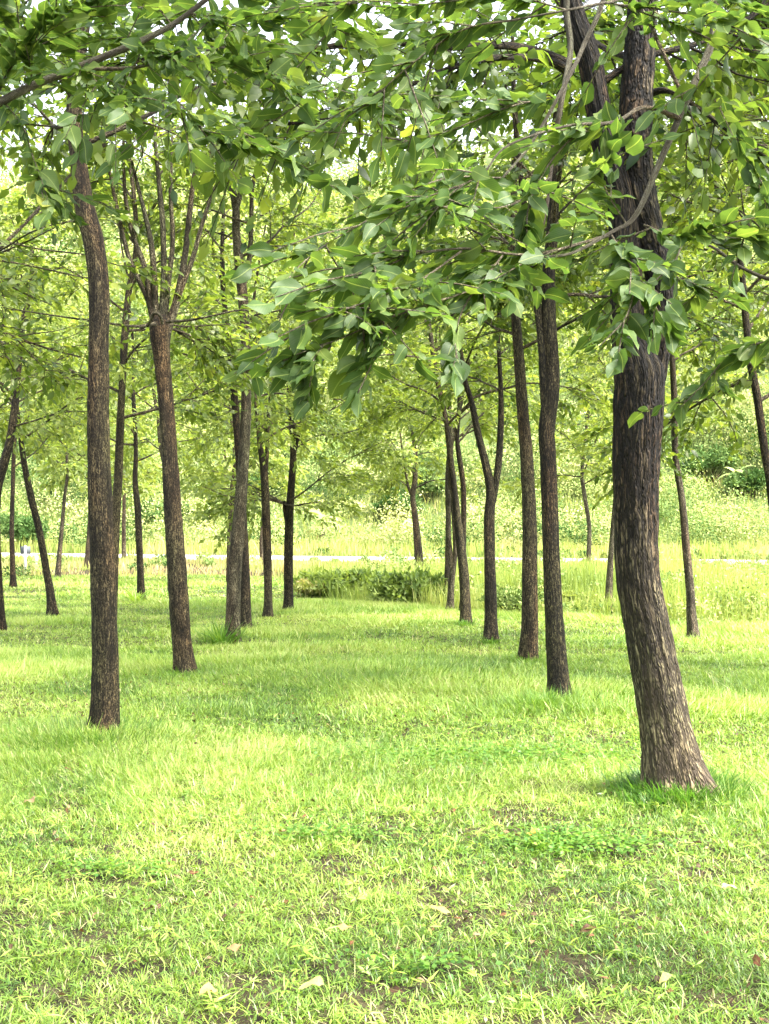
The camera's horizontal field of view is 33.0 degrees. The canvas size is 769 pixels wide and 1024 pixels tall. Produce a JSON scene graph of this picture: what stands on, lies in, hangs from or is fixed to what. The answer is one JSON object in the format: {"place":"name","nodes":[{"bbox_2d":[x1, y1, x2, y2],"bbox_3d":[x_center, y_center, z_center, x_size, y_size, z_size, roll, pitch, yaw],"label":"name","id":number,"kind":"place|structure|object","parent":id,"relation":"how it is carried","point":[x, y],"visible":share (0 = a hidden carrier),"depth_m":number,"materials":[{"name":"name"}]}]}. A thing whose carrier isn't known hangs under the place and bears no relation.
{"place":"outdoors","nodes":[
{"label":"outdoors","id":0,"kind":"place"},
{"bbox_2d":[0,0,766,190],"label":"sky","id":1,"kind":"structure","parent":0,"point":[385,21],"materials":[{"name":"white"}]},
{"bbox_2d":[0,551,768,1023],"bbox_3d":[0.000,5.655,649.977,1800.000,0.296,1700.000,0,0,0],"label":"ground","id":2,"kind":"structure","parent":0,"point":[478,913],"depth_m":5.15,"materials":[{"name":"green plant"}]},
{"bbox_2d":[21,546,29,569],"bbox_3d":[-10.471,1.408,37.896,0.280,0.850,0.070,0,0,0],"label":"marker post","id":3,"kind":"object","parent":2,"relation":"on","point":[25,550],"visible":0.91,"depth_m":37.90,"materials":[{"name":"white paint"}]},
{"bbox_2d":[24,797,34,802],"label":"fallen leaf","id":4,"kind":"object","parent":2,"relation":"on","point":[32,799],"visible":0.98,"depth_m":7.05,"materials":[{"name":"beige plant"}]},
{"bbox_2d":[0,274,88,587],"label":"tree","id":5,"kind":"object","parent":2,"relation":"on","point":[13,580],"visible":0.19,"depth_m":29.59,"materials":[{"name":"green plant"}]},
{"bbox_2d":[0,107,129,630],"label":"tree","id":6,"kind":"object","parent":2,"relation":"on","point":[9,436],"visible":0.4,"depth_m":18.38,"materials":[{"name":"green plant"}]},
{"bbox_2d":[0,172,154,615],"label":"tree","id":7,"kind":"object","parent":2,"relation":"on","point":[51,606],"visible":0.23,"depth_m":21.08,"materials":[{"name":"green plant"}]},
{"bbox_2d":[0,352,157,577],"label":"tree","id":8,"kind":"object","parent":2,"relation":"on","point":[68,467],"visible":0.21,"depth_m":34.42,"materials":[{"name":"green plant"}]},
{"bbox_2d":[25,382,155,567],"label":"tree","id":9,"kind":"object","parent":2,"relation":"on","point":[141,471],"visible":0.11,"depth_m":42.09,"materials":[{"name":"green plant"}]},
{"bbox_2d":[0,56,185,426],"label":"tree","id":10,"kind":"object","parent":2,"relation":"on","point":[8,283],"visible":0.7,"depth_m":13.13,"materials":[{"name":"green plant"}]},
{"bbox_2d":[75,389,162,559],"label":"tree","id":11,"kind":"object","parent":2,"relation":"on","point":[151,475],"visible":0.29,"depth_m":49.99,"materials":[{"name":"green plant"}]},
{"bbox_2d":[8,205,234,599],"bbox_3d":[-4.678,-2.044,24.549,4.827,7.753,3.218,0,0,-19],"label":"tree","id":12,"kind":"object","parent":2,"relation":"on","point":[139,544],"visible":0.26,"depth_m":24.48,"materials":[{"name":"green plant"}]},
{"bbox_2d":[0,705,244,766],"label":"grass tuft","id":13,"kind":"object","parent":2,"relation":"on","point":[95,733],"visible":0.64,"depth_m":9.08,"materials":[{"name":"green plant"}]},
{"bbox_2d":[118,584,152,601],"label":"fern","id":14,"kind":"object","parent":2,"relation":"on","point":[133,597],"visible":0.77,"depth_m":24.36,"materials":[{"name":"green plant"}]},
{"bbox_2d":[0,55,290,609],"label":"tree","id":15,"kind":"object","parent":2,"relation":"on","point":[121,417],"visible":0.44,"depth_m":16.04,"materials":[{"name":"green plant"}]},
{"bbox_2d":[60,234,235,591],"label":"tree","id":16,"kind":"object","parent":2,"relation":"on","point":[130,452],"visible":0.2,"depth_m":27.68,"materials":[{"name":"green plant"}]},
{"bbox_2d":[0,56,319,674],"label":"tree","id":17,"kind":"object","parent":2,"relation":"on","point":[160,324],"visible":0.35,"depth_m":13.21,"materials":[{"name":"green plant"}]},
{"bbox_2d":[157,666,220,677],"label":"grass tuft","id":18,"kind":"object","parent":2,"relation":"on","point":[183,672],"visible":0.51,"depth_m":12.99,"materials":[{"name":"green plant"}]},
{"bbox_2d":[199,982,216,995],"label":"fallen leaf","id":19,"kind":"object","parent":2,"relation":"on","point":[209,986],"visible":0.99,"depth_m":4.16,"materials":[{"name":"yellow plant"}]},
{"bbox_2d":[160,612,272,644],"bbox_3d":[-1.918,1.502,16.438,1.385,0.435,1.447,0,0,18],"label":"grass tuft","id":20,"kind":"object","parent":2,"relation":"on","point":[218,637],"visible":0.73,"depth_m":16.31,"materials":[{"name":"green plant"}]},
{"bbox_2d":[0,0,445,732],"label":"tree","id":21,"kind":"object","parent":2,"relation":"on","point":[104,704],"visible":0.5,"depth_m":9.31,"materials":[{"name":"brown plant"}]},
{"bbox_2d":[154,333,311,582],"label":"tree","id":22,"kind":"object","parent":2,"relation":"on","point":[274,461],"visible":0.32,"depth_m":31.91,"materials":[{"name":"green plant"}]},
{"bbox_2d":[223,943,242,950],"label":"fallen leaf","id":23,"kind":"object","parent":2,"relation":"on","point":[234,947],"visible":1,"depth_m":4.58,"materials":[{"name":"yellow plant"}]},
{"bbox_2d":[0,0,468,246],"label":"tree","id":24,"kind":"object","parent":2,"relation":"on","point":[54,26],"visible":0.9,"depth_m":5.05,"materials":[{"name":"green plant"}]},
{"bbox_2d":[75,160,409,629],"bbox_3d":[-2.001,-1.656,18.335,4.831,6.902,3.480,0,0,0],"label":"tree","id":25,"kind":"object","parent":2,"relation":"on","point":[245,610],"visible":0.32,"depth_m":18.40,"materials":[{"name":"green plant"}]},
{"bbox_2d":[109,176,383,616],"bbox_3d":[-1.920,-1.742,21.049,3.938,7.086,4.468,0,0,27],"label":"tree","id":26,"kind":"object","parent":2,"relation":"on","point":[266,533],"visible":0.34,"depth_m":20.76,"materials":[{"name":"green plant"}]},
{"bbox_2d":[97,58,397,642],"bbox_3d":[-1.770,-2.026,16.741,4.239,7.601,3.169,0,0,-22],"label":"tree","id":27,"kind":"object","parent":2,"relation":"on","point":[233,589],"visible":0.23,"depth_m":16.73,"materials":[{"name":"green plant"}]},
{"bbox_2d":[196,390,326,564],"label":"tree","id":28,"kind":"object","parent":2,"relation":"on","point":[277,477],"visible":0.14,"depth_m":43.87,"materials":[{"name":"green plant"}]},
{"bbox_2d":[180,189,421,608],"bbox_3d":[-1.496,-1.938,22.249,4.261,7.500,3.952,0,0,0],"label":"tree","id":29,"kind":"object","parent":2,"relation":"on","point":[224,508],"visible":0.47,"depth_m":21.81,"materials":[{"name":"green plant"}]},
{"bbox_2d":[293,577,328,597],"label":"bush","id":30,"kind":"object","parent":2,"relation":"on","point":[301,585],"visible":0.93,"depth_m":25.93,"materials":[{"name":"green plant"}]},
{"bbox_2d":[298,976,325,988],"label":"fallen leaf","id":31,"kind":"object","parent":2,"relation":"on","point":[317,980],"visible":1,"depth_m":4.22,"materials":[{"name":"yellow plant"}]},
{"bbox_2d":[293,565,382,597],"bbox_3d":[-0.893,1.551,26.546,2.176,0.953,1.814,0,0,0],"label":"bush","id":32,"kind":"object","parent":2,"relation":"on","point":[354,576],"visible":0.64,"depth_m":26.17,"materials":[{"name":"green plant"}]},
{"bbox_2d":[337,923,352,930],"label":"fallen leaf","id":33,"kind":"object","parent":2,"relation":"on","point":[343,926],"visible":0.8,"depth_m":4.81,"materials":[{"name":"yellow plant"}]},
{"bbox_2d":[4,631,754,982],"bbox_3d":[1.289,1.574,11.079,4.063,0.090,13.786,0,0,18],"label":"ground cover","id":34,"kind":"object","parent":2,"relation":"on","point":[586,841],"visible":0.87,"depth_m":6.18,"materials":[{"name":"green plant"}]},
{"bbox_2d":[0,0,768,796],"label":"tree","id":35,"kind":"object","parent":2,"relation":"on","point":[670,752],"visible":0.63,"depth_m":7.01,"materials":[{"name":"green plant"}]},
{"bbox_2d":[219,0,768,428],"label":"foliage","id":36,"kind":"object","parent":35,"relation":"attached to","point":[476,282],"visible":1,"depth_m":3.82,"materials":[{"name":"green plant"}]},
{"bbox_2d":[0,468,768,623],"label":"tall grass","id":37,"kind":"structure","parent":2,"relation":"on","point":[353,549],"depth_m":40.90,"materials":[{"name":"green plant"}]},
{"bbox_2d":[0,110,768,548],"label":"hillside thicket","id":38,"kind":"object","parent":2,"relation":"on","point":[508,518],"visible":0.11,"depth_m":74.50,"materials":[{"name":"green plant"}]},
{"bbox_2d":[2,671,768,1022],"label":"leaf litter","id":39,"kind":"object","parent":2,"relation":"on","point":[374,865],"visible":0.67,"depth_m":5.73,"materials":[{"name":"plant"}]},
{"bbox_2d":[387,985,403,992],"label":"fallen leaf","id":40,"kind":"object","parent":2,"relation":"on","point":[395,989],"visible":0.9,"depth_m":4.17,"materials":[{"name":"brown plant"}]},
{"bbox_2d":[368,565,455,604],"bbox_3d":[0.532,1.444,24.433,1.700,0.917,1.550,0,0,0],"label":"bush","id":41,"kind":"object","parent":2,"relation":"on","point":[399,586],"visible":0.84,"depth_m":24.15,"materials":[{"name":"green plant"}]},
{"bbox_2d":[329,374,508,566],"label":"tree","id":42,"kind":"object","parent":2,"relation":"on","point":[411,490],"visible":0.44,"depth_m":35.99,"materials":[{"name":"green plant"}]},
{"bbox_2d":[289,161,584,624],"bbox_3d":[0.810,-1.638,19.204,4.427,6.864,3.620,0,0,0],"label":"tree","id":43,"kind":"object","parent":2,"relation":"on","point":[465,602],"visible":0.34,"depth_m":19.12,"materials":[{"name":"green plant"}]},
{"bbox_2d":[429,905,450,912],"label":"fallen leaf","id":44,"kind":"object","parent":2,"relation":"on","point":[443,909],"visible":1,"depth_m":5.06,"materials":[{"name":"yellow plant"}]},
{"bbox_2d":[332,232,565,609],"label":"tree","id":45,"kind":"object","parent":2,"relation":"on","point":[452,559],"visible":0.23,"depth_m":22.32,"materials":[{"name":"green plant"}]},
{"bbox_2d":[373,309,538,595],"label":"tree","id":46,"kind":"object","parent":2,"relation":"on","point":[411,415],"visible":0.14,"depth_m":24.43,"materials":[{"name":"green plant"}]},
{"bbox_2d":[454,618,479,625],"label":"grass tuft","id":47,"kind":"object","parent":2,"relation":"on","point":[463,623],"visible":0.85,"depth_m":18.93,"materials":[{"name":"green plant"}]},
{"bbox_2d":[347,194,591,610],"bbox_3d":[1.227,-1.732,21.227,4.004,7.070,3.727,0,0,0],"label":"tree","id":48,"kind":"object","parent":2,"relation":"on","point":[487,418],"visible":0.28,"depth_m":21.32,"materials":[{"name":"green plant"}]},
{"bbox_2d":[332,118,642,642],"bbox_3d":[1.021,-1.718,16.228,4.700,6.980,4.445,0,0,0],"label":"tree","id":49,"kind":"object","parent":2,"relation":"on","point":[490,630],"visible":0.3,"depth_m":16.55,"materials":[{"name":"green plant"}]},
{"bbox_2d":[473,636,503,644],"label":"grass tuft","id":50,"kind":"object","parent":2,"relation":"on","point":[491,641],"visible":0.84,"depth_m":16.20,"materials":[{"name":"green plant"}]},
{"bbox_2d":[474,583,543,611],"bbox_3d":[2.194,1.510,22.030,1.134,0.598,0.891,0,0,37],"label":"bush","id":51,"kind":"object","parent":2,"relation":"on","point":[506,597],"visible":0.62,"depth_m":21.88,"materials":[{"name":"green plant"}]},
{"bbox_2d":[337,0,710,660],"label":"tree","id":52,"kind":"object","parent":2,"relation":"on","point":[528,642],"visible":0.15,"depth_m":14.18,"materials":[{"name":"green plant"}]},
{"bbox_2d":[502,650,545,663],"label":"grass tuft","id":53,"kind":"object","parent":2,"relation":"on","point":[518,658],"visible":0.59,"depth_m":13.99,"materials":[{"name":"green plant"}]},
{"bbox_2d":[492,817,601,858],"bbox_3d":[0.805,1.563,6.178,0.639,0.180,0.612,0,0,45],"label":"weed clump","id":54,"kind":"object","parent":2,"relation":"on","point":[547,835],"visible":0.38,"depth_m":6.21,"materials":[{"name":"green plant"}]},
{"bbox_2d":[477,681,621,716],"bbox_3d":[1.374,1.527,10.592,1.312,0.285,1.462,0,0,0],"label":"grass tuft","id":55,"kind":"object","parent":2,"relation":"on","point":[551,697],"visible":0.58,"depth_m":10.61,"materials":[{"name":"green plant"}]},
{"bbox_2d":[391,0,744,699],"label":"tree","id":56,"kind":"object","parent":2,"relation":"on","point":[549,386],"visible":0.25,"depth_m":10.93,"materials":[{"name":"green plant"}]},
{"bbox_2d":[562,589,599,606],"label":"bush","id":57,"kind":"object","parent":2,"relation":"on","point":[568,593],"visible":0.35,"depth_m":23.34,"materials":[{"name":"green plant"}]},
{"bbox_2d":[499,352,671,564],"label":"tree","id":58,"kind":"object","parent":2,"relation":"on","point":[587,422],"visible":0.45,"depth_m":34.34,"materials":[{"name":"green plant"}]},
{"bbox_2d":[579,924,597,932],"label":"fallen leaf","id":59,"kind":"object","parent":2,"relation":"on","point":[588,927],"visible":1,"depth_m":4.80,"materials":[{"name":"brown plant"}]},
{"bbox_2d":[520,5,768,510],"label":"tree","id":60,"kind":"object","parent":2,"relation":"on","point":[743,382],"visible":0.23,"depth_m":14.55,"materials":[{"name":"green plant"}]},
{"bbox_2d":[617,788,677,814],"bbox_3d":[1.422,1.539,6.941,0.412,0.106,0.418,0,0,20],"label":"weed clump","id":61,"kind":"object","parent":2,"relation":"on","point":[644,802],"visible":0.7,"depth_m":6.92,"materials":[{"name":"green plant"}]},
{"bbox_2d":[531,4,768,335],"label":"tree","id":62,"kind":"object","parent":2,"relation":"on","point":[716,203],"visible":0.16,"depth_m":11.86,"materials":[{"name":"green plant"}]},
{"bbox_2d":[557,193,768,615],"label":"tree","id":63,"kind":"object","parent":2,"relation":"on","point":[610,562],"visible":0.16,"depth_m":21.73,"materials":[{"name":"green plant"}]},
{"bbox_2d":[561,112,768,637],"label":"tree","id":64,"kind":"object","parent":2,"relation":"on","point":[691,614],"visible":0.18,"depth_m":16.86,"materials":[{"name":"green plant"}]},
{"bbox_2d":[659,973,671,983],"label":"fallen leaf","id":65,"kind":"object","parent":2,"relation":"on","point":[664,977],"visible":0.99,"depth_m":4.31,"materials":[{"name":"yellow plant"}]},
{"bbox_2d":[580,757,768,817],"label":"grass tuft","id":66,"kind":"object","parent":2,"relation":"on","point":[634,789],"visible":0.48,"depth_m":7.12,"materials":[{"name":"green plant"}]},
{"bbox_2d":[608,775,757,815],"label":"leafy weeds","id":67,"kind":"object","parent":2,"relation":"on","point":[682,799],"visible":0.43,"depth_m":6.95,"materials":[{"name":"green plant"}]},
{"bbox_2d":[721,883,736,888],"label":"fallen leaf","id":68,"kind":"object","parent":2,"relation":"on","point":[723,885],"visible":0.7,"depth_m":5.37,"materials":[{"name":"white plant"}]},
{"bbox_2d":[696,591,767,620],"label":"grass","id":69,"kind":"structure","parent":2,"relation":"on","point":[724,595],"depth_m":20.58,"materials":[{"name":"green plant"}]},
{"bbox_2d":[752,954,760,965],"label":"fallen leaf","id":70,"kind":"object","parent":2,"relation":"on","point":[756,958],"visible":1,"depth_m":4.44,"materials":[{"name":"brown plant"}]},
{"bbox_2d":[0,225,768,549],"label":"hill","id":71,"kind":"structure","parent":0,"point":[464,420],"depth_m":76.74,"materials":[{"name":"green plant"}]},
{"bbox_2d":[0,511,53,549],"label":"bush","id":72,"kind":"object","parent":71,"relation":"on","point":[24,527],"visible":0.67,"depth_m":61.34,"materials":[{"name":"green plant"}]},
{"bbox_2d":[133,497,192,527],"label":"bush","id":73,"kind":"object","parent":71,"relation":"on","point":[151,516],"visible":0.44,"depth_m":71.76,"materials":[{"name":"green plant"}]},
{"bbox_2d":[189,497,222,526],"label":"bush","id":74,"kind":"object","parent":71,"relation":"on","point":[200,508],"visible":0.17,"depth_m":72.25,"materials":[{"name":"green plant"}]},
{"bbox_2d":[248,468,287,495],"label":"bush","id":75,"kind":"object","parent":71,"relation":"on","point":[255,478],"visible":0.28,"depth_m":75.53,"materials":[{"name":"green plant"}]},
{"bbox_2d":[308,509,346,537],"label":"bush","id":76,"kind":"object","parent":71,"relation":"on","point":[317,513],"visible":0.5,"depth_m":68.89,"materials":[{"name":"green plant"}]},
{"bbox_2d":[369,487,427,519],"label":"bush","id":77,"kind":"object","parent":71,"relation":"on","point":[389,503],"visible":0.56,"depth_m":71.36,"materials":[{"name":"green plant"}]},
{"bbox_2d":[417,465,444,501],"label":"bush","id":78,"kind":"object","parent":71,"relation":"on","point":[429,487],"visible":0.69,"depth_m":73.69,"materials":[{"name":"green plant"}]},
{"bbox_2d":[479,393,531,426],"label":"bush","id":79,"kind":"object","parent":71,"relation":"on","point":[511,404],"visible":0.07,"depth_m":83.12,"materials":[{"name":"green plant"}]},
{"bbox_2d":[684,313,733,344],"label":"bush","id":80,"kind":"object","parent":71,"relation":"on","point":[687,327],"visible":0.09,"depth_m":94.44,"materials":[{"name":"green plant"}]},
{"bbox_2d":[679,442,745,481],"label":"bush","id":81,"kind":"object","parent":71,"relation":"on","point":[718,456],"visible":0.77,"depth_m":75.36,"materials":[{"name":"green plant"}]},
{"bbox_2d":[716,465,752,488],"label":"banana plant","id":82,"kind":"object","parent":71,"relation":"on","point":[734,470],"visible":0.45,"depth_m":73.95,"materials":[{"name":"green plant"}]},
{"bbox_2d":[721,466,765,496],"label":"bush","id":83,"kind":"object","parent":71,"relation":"on","point":[755,478],"visible":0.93,"depth_m":72.64,"materials":[{"name":"green plant"}]},
{"bbox_2d":[2,553,766,565],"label":"road","id":84,"kind":"structure","parent":0,"point":[297,558],"depth_m":51.97,"materials":[{"name":"grey asphalt"}]}
]}

